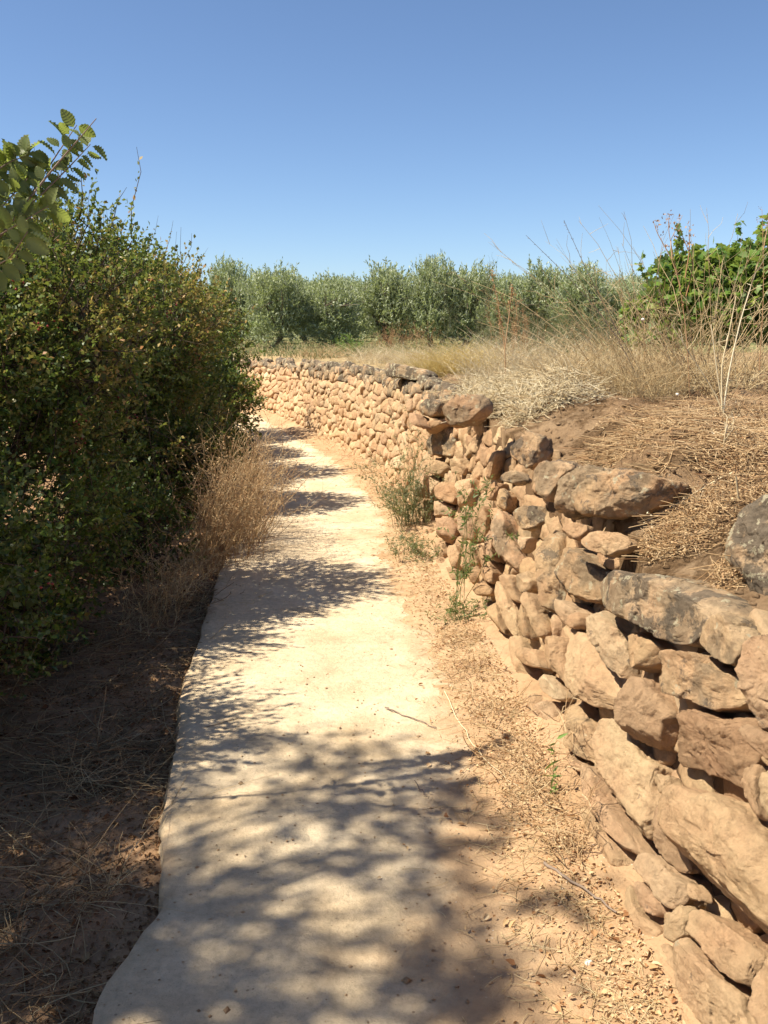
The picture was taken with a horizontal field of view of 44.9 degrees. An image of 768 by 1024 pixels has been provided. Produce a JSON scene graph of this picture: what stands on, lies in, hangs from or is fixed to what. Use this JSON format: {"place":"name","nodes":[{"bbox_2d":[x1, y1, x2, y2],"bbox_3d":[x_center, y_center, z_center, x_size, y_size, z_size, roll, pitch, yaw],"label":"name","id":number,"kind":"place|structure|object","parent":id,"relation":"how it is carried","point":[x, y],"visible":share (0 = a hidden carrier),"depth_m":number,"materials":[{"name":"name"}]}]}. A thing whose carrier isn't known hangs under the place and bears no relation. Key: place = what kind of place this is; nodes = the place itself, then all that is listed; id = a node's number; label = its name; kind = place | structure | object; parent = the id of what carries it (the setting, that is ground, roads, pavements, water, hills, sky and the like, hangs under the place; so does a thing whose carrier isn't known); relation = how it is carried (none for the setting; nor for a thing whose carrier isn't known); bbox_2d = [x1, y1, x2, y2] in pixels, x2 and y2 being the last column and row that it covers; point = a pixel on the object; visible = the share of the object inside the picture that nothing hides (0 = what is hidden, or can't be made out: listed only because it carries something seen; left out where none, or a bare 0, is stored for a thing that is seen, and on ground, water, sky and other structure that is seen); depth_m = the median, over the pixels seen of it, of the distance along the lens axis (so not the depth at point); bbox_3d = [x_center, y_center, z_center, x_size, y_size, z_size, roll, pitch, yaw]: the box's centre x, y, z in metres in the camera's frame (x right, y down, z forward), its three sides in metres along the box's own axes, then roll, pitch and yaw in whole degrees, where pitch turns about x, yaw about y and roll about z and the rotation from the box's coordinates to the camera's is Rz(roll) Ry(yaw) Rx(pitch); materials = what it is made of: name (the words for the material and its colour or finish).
{"place":"outdoors","nodes":[
{"label":"outdoors","id":0,"kind":"place"},
{"bbox_2d":[92,413,549,1023],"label":"path","id":1,"kind":"structure","parent":0,"point":[314,935],"depth_m":3.08,"materials":[{"name":"concrete"}]},
{"bbox_2d":[46,485,665,1023],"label":"gravel","id":2,"kind":"structure","parent":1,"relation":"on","point":[406,981],"depth_m":3.00,"materials":[{"name":"gravel"}]},
{"bbox_2d":[385,707,435,727],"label":"fallen twig","id":3,"kind":"object","parent":1,"relation":"on","point":[407,716],"visible":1,"depth_m":3.87,"materials":[{"name":"wood"}]},
{"bbox_2d":[0,329,767,1023],"bbox_3d":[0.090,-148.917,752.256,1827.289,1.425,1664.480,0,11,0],"label":"ground","id":4,"kind":"structure","parent":0,"point":[620,877],"depth_m":3.31,"materials":[{"name":"soil"}]},
{"bbox_2d":[0,323,62,504],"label":"hedge shrub","id":5,"kind":"object","parent":4,"relation":"on","point":[4,435],"visible":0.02,"depth_m":6.72,"materials":[{"name":"green plant"}]},
{"bbox_2d":[0,429,102,699],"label":"hedge shrub","id":6,"kind":"object","parent":4,"relation":"on","point":[16,570],"visible":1,"depth_m":3.61,"materials":[{"name":"green plant"}]},
{"bbox_2d":[0,109,106,291],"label":"elm tree","id":7,"kind":"object","parent":4,"relation":"on","point":[23,176],"visible":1,"depth_m":2.77,"materials":[{"name":"green plant"}]},
{"bbox_2d":[0,489,110,683],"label":"hedge shrub","id":8,"kind":"object","parent":4,"relation":"on","point":[4,629],"visible":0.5,"depth_m":4.51,"materials":[{"name":"green plant"}]},
{"bbox_2d":[0,570,116,712],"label":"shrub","id":9,"kind":"object","parent":4,"relation":"on","point":[24,674],"visible":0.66,"depth_m":4.25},
{"bbox_2d":[14,720,154,812],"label":"dry grass tuft","id":10,"kind":"object","parent":4,"relation":"on","point":[83,798],"visible":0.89,"depth_m":3.36,"materials":[{"name":"plant"}]},
{"bbox_2d":[1,775,189,922],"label":"dry grass tuft","id":11,"kind":"object","parent":4,"relation":"on","point":[72,888],"visible":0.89,"depth_m":2.74,"materials":[{"name":"plant"}]},
{"bbox_2d":[0,147,197,657],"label":"hedge shrub","id":12,"kind":"object","parent":4,"relation":"on","point":[31,393],"visible":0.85,"depth_m":4.98,"materials":[{"name":"green plant"}]},
{"bbox_2d":[25,433,130,533],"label":"pale shoot","id":13,"kind":"object","parent":12,"relation":"attached to","point":[84,498],"visible":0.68,"depth_m":4.84,"materials":[{"name":"green plant"}]},
{"bbox_2d":[0,527,231,1023],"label":"leaf litter","id":14,"kind":"object","parent":4,"relation":"on","point":[113,961],"visible":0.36,"depth_m":3.18,"materials":[{"name":"plant"}]},
{"bbox_2d":[0,173,251,525],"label":"hedge shrub","id":15,"kind":"object","parent":4,"relation":"on","point":[178,336],"visible":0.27,"depth_m":7.91,"materials":[{"name":"green plant"}]},
{"bbox_2d":[49,431,211,586],"bbox_3d":[-1.851,0.109,6.387,1.381,1.446,1.430,0,11,0],"label":"hedge shrub","id":16,"kind":"object","parent":4,"relation":"on","point":[144,519],"visible":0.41,"depth_m":6.36,"materials":[{"name":"green plant"}]},
{"bbox_2d":[0,564,270,1023],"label":"hay scatter","id":17,"kind":"object","parent":4,"relation":"on","point":[145,744],"visible":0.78,"depth_m":3.51,"materials":[{"name":"plant"}]},
{"bbox_2d":[67,200,252,484],"bbox_3d":[-2.780,-1.507,9.813,2.522,3.533,2.596,-8,14,-34],"label":"hedge shrub","id":18,"kind":"object","parent":4,"relation":"on","point":[214,404],"visible":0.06,"depth_m":9.77,"materials":[{"name":"green plant"}]},
{"bbox_2d":[91,773,278,900],"bbox_3d":[-0.685,1.040,3.175,0.886,0.197,0.506,-11,15,-42],"label":"dry grass tuft","id":19,"kind":"object","parent":4,"relation":"on","point":[162,809],"visible":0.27,"depth_m":3.22,"materials":[{"name":"plant"}]},
{"bbox_2d":[71,511,300,644],"bbox_3d":[-1.255,0.338,5.546,1.094,0.839,1.293,10,15,40],"label":"dry weed clump","id":20,"kind":"object","parent":4,"relation":"on","point":[168,589],"visible":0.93,"depth_m":5.43,"materials":[{"name":"plant"}]},
{"bbox_2d":[124,334,273,454],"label":"hedge shrub","id":21,"kind":"object","parent":4,"relation":"on","point":[242,394],"visible":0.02,"depth_m":11.50,"materials":[{"name":"green plant"}]},
{"bbox_2d":[132,243,265,427],"bbox_3d":[-3.012,-2.227,13.174,2.350,3.042,2.811,7,13,33],"label":"hedge shrub","id":22,"kind":"object","parent":4,"relation":"on","point":[239,355],"visible":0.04,"depth_m":13.38,"materials":[{"name":"green plant"}]},
{"bbox_2d":[144,380,282,521],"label":"dry shrub","id":23,"kind":"object","parent":4,"relation":"on","point":[205,431],"visible":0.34,"depth_m":8.00,"materials":[{"name":"brown plant"}]},
{"bbox_2d":[175,385,253,478],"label":"hedge shrub","id":24,"kind":"object","parent":4,"relation":"on","point":[238,430],"visible":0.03,"depth_m":10.36,"materials":[{"name":"green plant"}]},
{"bbox_2d":[200,250,259,344],"bbox_3d":[-4.648,-6.266,27.882,2.377,3.013,2.142,-2,11,-11],"label":"olive tree","id":25,"kind":"object","parent":4,"relation":"on","point":[230,270],"visible":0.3,"depth_m":27.38,"materials":[{"name":"green plant"}]},
{"bbox_2d":[116,392,365,584],"bbox_3d":[-1.046,-0.097,6.877,1.861,1.489,2.508,0,11,0],"label":"dry weed clump","id":26,"kind":"object","parent":4,"relation":"on","point":[236,518],"visible":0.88,"depth_m":6.63,"materials":[{"name":"plant"}]},
{"bbox_2d":[244,264,286,342],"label":"olive tree","id":27,"kind":"object","parent":4,"relation":"on","point":[265,308],"visible":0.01,"depth_m":33.17,"materials":[{"name":"green plant"}]},
{"bbox_2d":[233,256,318,348],"bbox_3d":[-3.067,-5.847,26.471,2.546,2.710,2.429,-2,11,-8],"label":"olive tree","id":28,"kind":"object","parent":4,"relation":"on","point":[267,292],"visible":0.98,"depth_m":26.04,"materials":[{"name":"green plant"}]},
{"bbox_2d":[287,272,317,335],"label":"olive tree","id":29,"kind":"object","parent":4,"relation":"on","point":[300,278],"visible":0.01,"depth_m":41.01,"materials":[{"name":"green plant"}]},
{"bbox_2d":[285,278,322,342],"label":"olive tree","id":30,"kind":"object","parent":4,"relation":"on","point":[302,336],"visible":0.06,"depth_m":33.95,"materials":[{"name":"green plant"}]},
{"bbox_2d":[280,341,379,357],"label":"straw grass clump","id":31,"kind":"object","parent":4,"relation":"on","point":[337,351],"visible":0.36,"depth_m":18.43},
{"bbox_2d":[299,268,366,346],"bbox_3d":[-1.509,-5.847,26.878,2.109,2.468,2.233,-1,11,-7],"label":"olive tree","id":32,"kind":"object","parent":4,"relation":"on","point":[334,318],"visible":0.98,"depth_m":26.47,"materials":[{"name":"green plant"}]},
{"bbox_2d":[332,334,363,356],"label":"grey green weed","id":33,"kind":"object","parent":4,"relation":"on","point":[352,344],"visible":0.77,"depth_m":18.92,"materials":[{"name":"green plant"}]},
{"bbox_2d":[233,357,464,517],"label":"dry stone wall","id":34,"kind":"structure","parent":4,"relation":"on","point":[348,411],"depth_m":11.87,"materials":[{"name":"stone"}]},
{"bbox_2d":[385,363,437,380],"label":"stone slab","id":35,"kind":"structure","parent":34,"relation":"on","point":[396,370],"depth_m":9.43,"materials":[{"name":"stone"}]},
{"bbox_2d":[330,271,370,342],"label":"olive tree","id":36,"kind":"object","parent":4,"relation":"on","point":[352,281],"visible":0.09,"depth_m":33.52,"materials":[{"name":"green plant"}]},
{"bbox_2d":[358,310,390,340],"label":"olive tree","id":37,"kind":"object","parent":4,"relation":"on","point":[372,328],"visible":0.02,"depth_m":40.83,"materials":[{"name":"green plant"}]},
{"bbox_2d":[321,340,443,364],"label":"straw grass clump","id":38,"kind":"object","parent":4,"relation":"on","point":[388,353],"visible":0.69,"depth_m":15.95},
{"bbox_2d":[353,256,412,342],"bbox_3d":[0.057,-6.203,27.705,2.232,2.890,2.264,-3,12,-15],"label":"olive tree","id":39,"kind":"object","parent":4,"relation":"on","point":[376,295],"visible":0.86,"depth_m":27.44,"materials":[{"name":"green plant"}]},
{"bbox_2d":[347,451,446,529],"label":"grey green weed","id":40,"kind":"object","parent":4,"relation":"on","point":[401,510],"visible":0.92,"depth_m":7.38,"materials":[{"name":"green plant"}]},
{"bbox_2d":[342,351,456,472],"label":"straw grass clump","id":41,"kind":"object","parent":4,"relation":"on","point":[390,380],"visible":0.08,"depth_m":10.31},
{"bbox_2d":[366,319,440,351],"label":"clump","id":42,"kind":"object","parent":4,"relation":"on","point":[395,344],"visible":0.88,"depth_m":23.67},
{"bbox_2d":[375,282,433,343],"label":"olive tree","id":43,"kind":"object","parent":4,"relation":"on","point":[403,334],"visible":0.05,"depth_m":32.48,"materials":[{"name":"green plant"}]},
{"bbox_2d":[388,400,432,518],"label":"grey green weed","id":44,"kind":"object","parent":4,"relation":"on","point":[421,448],"visible":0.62,"depth_m":7.68,"materials":[{"name":"green plant"}]},
{"bbox_2d":[384,519,443,562],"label":"grey green weed","id":45,"kind":"object","parent":4,"relation":"on","point":[414,545],"visible":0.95,"depth_m":6.41,"materials":[{"name":"green plant"}]},
{"bbox_2d":[391,250,468,347],"bbox_3d":[1.371,-6.173,27.252,2.331,3.085,2.075,8,14,34],"label":"olive tree","id":46,"kind":"object","parent":4,"relation":"on","point":[423,298],"visible":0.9,"depth_m":26.94,"materials":[{"name":"green plant"}]},
{"bbox_2d":[379,333,522,388],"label":"golden grass clump","id":47,"kind":"object","parent":4,"relation":"on","point":[441,367],"visible":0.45,"depth_m":9.91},
{"bbox_2d":[424,591,489,624],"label":"green tuft","id":48,"kind":"object","parent":4,"relation":"on","point":[451,610],"visible":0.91,"depth_m":5.06,"materials":[{"name":"green plant"}]},
{"bbox_2d":[431,255,496,347],"bbox_3d":[2.458,-6.101,27.444,2.482,2.845,2.271,-6,13,-29],"label":"olive tree","id":49,"kind":"object","parent":4,"relation":"on","point":[460,285],"visible":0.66,"depth_m":26.91,"materials":[{"name":"green plant"}]},
{"bbox_2d":[458,306,489,343],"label":"olive tree","id":50,"kind":"object","parent":4,"relation":"on","point":[476,334],"visible":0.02,"depth_m":32.90,"materials":[{"name":"green plant"}]},
{"bbox_2d":[436,460,518,609],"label":"leafy green shoot","id":51,"kind":"object","parent":4,"relation":"on","point":[469,569],"visible":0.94,"depth_m":5.12,"materials":[{"name":"green plant"}]},
{"bbox_2d":[444,691,515,784],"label":"fallen twig","id":52,"kind":"object","parent":4,"relation":"on","point":[468,736],"visible":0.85,"depth_m":3.69,"materials":[{"name":"wood"}]},
{"bbox_2d":[471,252,502,347],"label":"tree","id":53,"kind":"object","parent":4,"relation":"on","point":[487,280],"visible":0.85,"depth_m":19.67,"materials":[{"name":"green plant"}]},
{"bbox_2d":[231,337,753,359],"bbox_3d":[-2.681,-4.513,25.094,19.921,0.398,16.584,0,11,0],"label":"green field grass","id":54,"kind":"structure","parent":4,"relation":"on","point":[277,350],"depth_m":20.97,"materials":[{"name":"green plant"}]},
{"bbox_2d":[432,335,553,363],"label":"straw grass clump","id":55,"kind":"object","parent":4,"relation":"on","point":[482,349],"visible":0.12,"depth_m":12.41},
{"bbox_2d":[234,339,753,358],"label":"dry field grass","id":56,"kind":"structure","parent":4,"relation":"on","point":[320,353],"depth_m":20.93,"materials":[{"name":"plant"}]},
{"bbox_2d":[303,433,685,1023],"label":"fallen leaves","id":57,"kind":"object","parent":4,"relation":"on","point":[653,964],"visible":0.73,"depth_m":2.69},
{"bbox_2d":[324,465,679,1023],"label":"straw litter","id":58,"kind":"object","parent":4,"relation":"on","point":[588,941],"visible":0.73,"depth_m":2.75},
{"bbox_2d":[491,269,515,369],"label":"rusty dock stalks","id":59,"kind":"object","parent":4,"relation":"on","point":[511,294],"visible":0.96,"depth_m":7.37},
{"bbox_2d":[474,265,538,344],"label":"olive tree","id":60,"kind":"object","parent":4,"relation":"on","point":[503,286],"visible":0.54,"depth_m":26.51,"materials":[{"name":"green plant"}]},
{"bbox_2d":[498,269,526,339],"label":"olive tree","id":61,"kind":"object","parent":4,"relation":"on","point":[516,277],"visible":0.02,"depth_m":39.69,"materials":[{"name":"green plant"}]},
{"bbox_2d":[423,614,607,868],"bbox_3d":[0.471,0.667,3.837,0.453,0.390,2.332,-1,11,-3],"label":"dry brush","id":62,"kind":"object","parent":4,"relation":"on","point":[534,772],"visible":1,"depth_m":3.30,"materials":[{"name":"plant"}]},
{"bbox_2d":[484,289,551,365],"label":"rusty dock stalks","id":63,"kind":"object","parent":4,"relation":"on","point":[515,319],"visible":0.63,"depth_m":11.52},
{"bbox_2d":[506,275,544,338],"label":"olive tree","id":64,"kind":"object","parent":4,"relation":"on","point":[518,286],"visible":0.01,"depth_m":33.73,"materials":[{"name":"green plant"}]},
{"bbox_2d":[400,314,660,394],"bbox_3d":[1.277,-1.338,7.958,2.441,0.741,1.844,0,11,0],"label":"straw grass clump","id":65,"kind":"object","parent":4,"relation":"on","point":[494,366],"visible":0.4,"depth_m":7.93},
{"bbox_2d":[442,354,627,430],"bbox_3d":[1.098,-0.889,6.609,1.442,0.520,2.747,0,11,0],"label":"bleached straw mat","id":66,"kind":"object","parent":4,"relation":"on","point":[496,391],"visible":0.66,"depth_m":5.75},
{"bbox_2d":[468,295,618,353],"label":"clump","id":67,"kind":"object","parent":4,"relation":"on","point":[543,323],"visible":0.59,"depth_m":18.95,"materials":[{"name":"grey plant"}]},
{"bbox_2d":[513,254,576,345],"bbox_3d":[4.684,-6.090,27.209,2.076,2.860,2.145,-11,16,-43],"label":"olive tree","id":68,"kind":"object","parent":4,"relation":"on","point":[531,286],"visible":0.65,"depth_m":26.87,"materials":[{"name":"green plant"}]},
{"bbox_2d":[543,733,567,799],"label":"green seedling","id":69,"kind":"object","parent":4,"relation":"on","point":[552,763],"visible":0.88,"depth_m":3.15,"materials":[{"name":"green plant"}]},
{"bbox_2d":[366,354,767,397],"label":"straw scatter","id":70,"kind":"object","parent":4,"relation":"on","point":[611,380],"visible":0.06,"depth_m":8.32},
{"bbox_2d":[539,258,618,347],"bbox_3d":[5.655,-5.840,26.283,2.641,2.772,2.340,0,11,0],"label":"olive tree","id":71,"kind":"object","parent":4,"relation":"on","point":[574,293],"visible":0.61,"depth_m":25.86,"materials":[{"name":"green plant"}]},
{"bbox_2d":[543,862,616,912],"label":"fallen twig","id":72,"kind":"object","parent":4,"relation":"on","point":[572,882],"visible":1,"depth_m":2.65,"materials":[{"name":"wood"}]},
{"bbox_2d":[528,237,639,380],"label":"thorny shoot","id":73,"kind":"object","parent":4,"relation":"on","point":[588,300],"visible":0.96,"depth_m":6.09,"materials":[{"name":"brown plant"}]},
{"bbox_2d":[409,399,767,1023],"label":"dry stone wall","id":74,"kind":"structure","parent":4,"relation":"on","point":[669,710],"depth_m":2.70,"materials":[{"name":"stone"}]},
{"bbox_2d":[442,393,492,428],"bbox_3d":[0.485,-0.579,5.346,0.298,0.212,0.184,9,15,39],"label":"boulder","id":75,"kind":"object","parent":74,"relation":"on","point":[462,411],"visible":1,"depth_m":5.28,"materials":[{"name":"stone"}]},
{"bbox_2d":[501,470,531,485],"bbox_3d":[0.604,-0.156,4.230,0.149,0.075,0.094,11,16,43],"label":"stone","id":76,"kind":"object","parent":74,"relation":"on","point":[515,477],"visible":1,"depth_m":4.19,"materials":[{"name":"stone"}]},
{"bbox_2d":[510,430,553,469],"bbox_3d":[0.704,-0.298,4.456,0.173,0.194,0.208,-9,15,-39],"label":"boulder","id":77,"kind":"object","parent":74,"relation":"on","point":[531,450],"visible":0.94,"depth_m":4.38,"materials":[{"name":"stone"}]},
{"bbox_2d":[533,459,581,502],"bbox_3d":[0.720,-0.125,3.857,0.206,0.193,0.182,-8,14,-36],"label":"boulder","id":78,"kind":"object","parent":74,"relation":"on","point":[547,475],"visible":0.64,"depth_m":3.80,"materials":[{"name":"stone"}]},
{"bbox_2d":[562,522,593,541],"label":"stone slab","id":79,"kind":"structure","parent":74,"relation":"on","point":[576,531],"depth_m":3.49,"materials":[{"name":"stone"}]},
{"bbox_2d":[554,464,612,519],"bbox_3d":[0.826,-0.080,3.734,0.237,0.242,0.203,7,13,31],"label":"boulder","id":80,"kind":"object","parent":74,"relation":"on","point":[568,483],"visible":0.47,"depth_m":3.69,"materials":[{"name":"stone"}]},
{"bbox_2d":[581,531,637,557],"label":"stone slab","id":81,"kind":"structure","parent":74,"relation":"on","point":[614,544],"depth_m":3.32,"materials":[{"name":"stone"}]},
{"bbox_2d":[570,467,689,519],"bbox_3d":[0.915,-0.057,3.455,0.247,0.217,0.435,-8,14,-36],"label":"boulder","id":82,"kind":"object","parent":74,"relation":"on","point":[619,493],"visible":0.95,"depth_m":3.37,"materials":[{"name":"stone"}]},
{"bbox_2d":[724,494,767,595],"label":"boulder","id":83,"kind":"object","parent":74,"relation":"on","point":[746,545],"visible":0.98,"depth_m":2.63,"materials":[{"name":"stone"}]},
{"bbox_2d":[433,211,767,396],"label":"dry stalk fan","id":84,"kind":"object","parent":4,"relation":"on","point":[644,335],"visible":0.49,"depth_m":6.36},
{"bbox_2d":[564,221,640,370],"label":"thorny shoot","id":85,"kind":"object","parent":4,"relation":"on","point":[601,300],"visible":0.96,"depth_m":6.28,"materials":[{"name":"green plant"}]},
{"bbox_2d":[463,362,767,605],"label":"earth clods","id":86,"kind":"object","parent":4,"relation":"on","point":[739,591],"visible":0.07,"depth_m":4.56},
{"bbox_2d":[484,324,749,401],"bbox_3d":[1.511,-0.909,6.151,1.733,0.676,1.808,0,11,0],"label":"straw grass clump","id":87,"kind":"object","parent":4,"relation":"on","point":[641,388],"visible":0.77,"depth_m":6.02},
{"bbox_2d":[597,277,646,346],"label":"olive tree","id":88,"kind":"object","parent":4,"relation":"on","point":[613,299],"visible":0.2,"depth_m":26.88,"materials":[{"name":"green plant"}]},
{"bbox_2d":[604,269,645,344],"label":"olive tree","id":89,"kind":"object","parent":4,"relation":"on","point":[620,279],"visible":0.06,"depth_m":32.45,"materials":[{"name":"green plant"}]},
{"bbox_2d":[616,239,692,353],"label":"grapevine","id":90,"kind":"object","parent":4,"relation":"on","point":[641,268],"visible":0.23,"depth_m":13.73,"materials":[{"name":"green plant"}]},
{"bbox_2d":[553,234,757,393],"bbox_3d":[1.941,-1.323,6.811,1.664,1.274,1.537,0,11,0],"label":"dry stalk fan","id":91,"kind":"object","parent":4,"relation":"on","point":[635,343],"visible":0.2,"depth_m":6.62},
{"bbox_2d":[559,388,767,503],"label":"dead plant tangle","id":92,"kind":"object","parent":4,"relation":"on","point":[634,432],"visible":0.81,"depth_m":4.14,"materials":[{"name":"plant"}]},
{"bbox_2d":[653,210,695,397],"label":"dead umbel plant","id":93,"kind":"object","parent":4,"relation":"on","point":[672,257],"visible":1,"depth_m":5.83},
{"bbox_2d":[591,206,767,398],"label":"dry stalk fan","id":94,"kind":"object","parent":4,"relation":"on","point":[757,383],"visible":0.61,"depth_m":6.53},
{"bbox_2d":[634,402,739,522],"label":"white branching stalk","id":95,"kind":"object","parent":4,"relation":"on","point":[725,439],"visible":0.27,"depth_m":3.33,"materials":[{"name":"plant"}]},
{"bbox_2d":[617,419,767,592],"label":"dead plant tangle","id":96,"kind":"object","parent":4,"relation":"on","point":[662,542],"visible":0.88,"depth_m":3.17,"materials":[{"name":"plant"}]},
{"bbox_2d":[629,335,767,378],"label":"straw grass clump","id":97,"kind":"object","parent":4,"relation":"on","point":[757,367],"visible":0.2,"depth_m":8.22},
{"bbox_2d":[642,220,767,352],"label":"grapevine","id":98,"kind":"object","parent":4,"relation":"on","point":[700,259],"visible":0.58,"depth_m":12.98,"materials":[{"name":"green plant"}]},
{"bbox_2d":[671,253,767,414],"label":"white branching stalk","id":99,"kind":"object","parent":4,"relation":"on","point":[722,395],"visible":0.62,"depth_m":4.58,"materials":[{"name":"plant"}]},
{"bbox_2d":[690,213,767,348],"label":"grapevine","id":100,"kind":"object","parent":4,"relation":"on","point":[756,259],"visible":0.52,"depth_m":12.73,"materials":[{"name":"green plant"}]},
{"bbox_2d":[757,206,767,369],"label":"dead umbel plant","id":101,"kind":"object","parent":4,"relation":"on","point":[763,281],"visible":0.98,"depth_m":5.47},
{"bbox_2d":[0,0,767,287],"label":"sky","id":102,"kind":"structure","parent":0,"point":[320,135],"materials":[{"name":"blue"}]},
{"bbox_2d":[439,274,466,348],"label":"tree","id":103,"kind":"object","parent":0,"point":[444,307],"visible":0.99,"depth_m":19.98,"materials":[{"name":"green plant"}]},
{"bbox_2d":[268,339,767,379],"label":"dry bank grass","id":104,"kind":"structure","parent":0,"point":[306,357],"depth_m":13.46,"materials":[{"name":"plant"}]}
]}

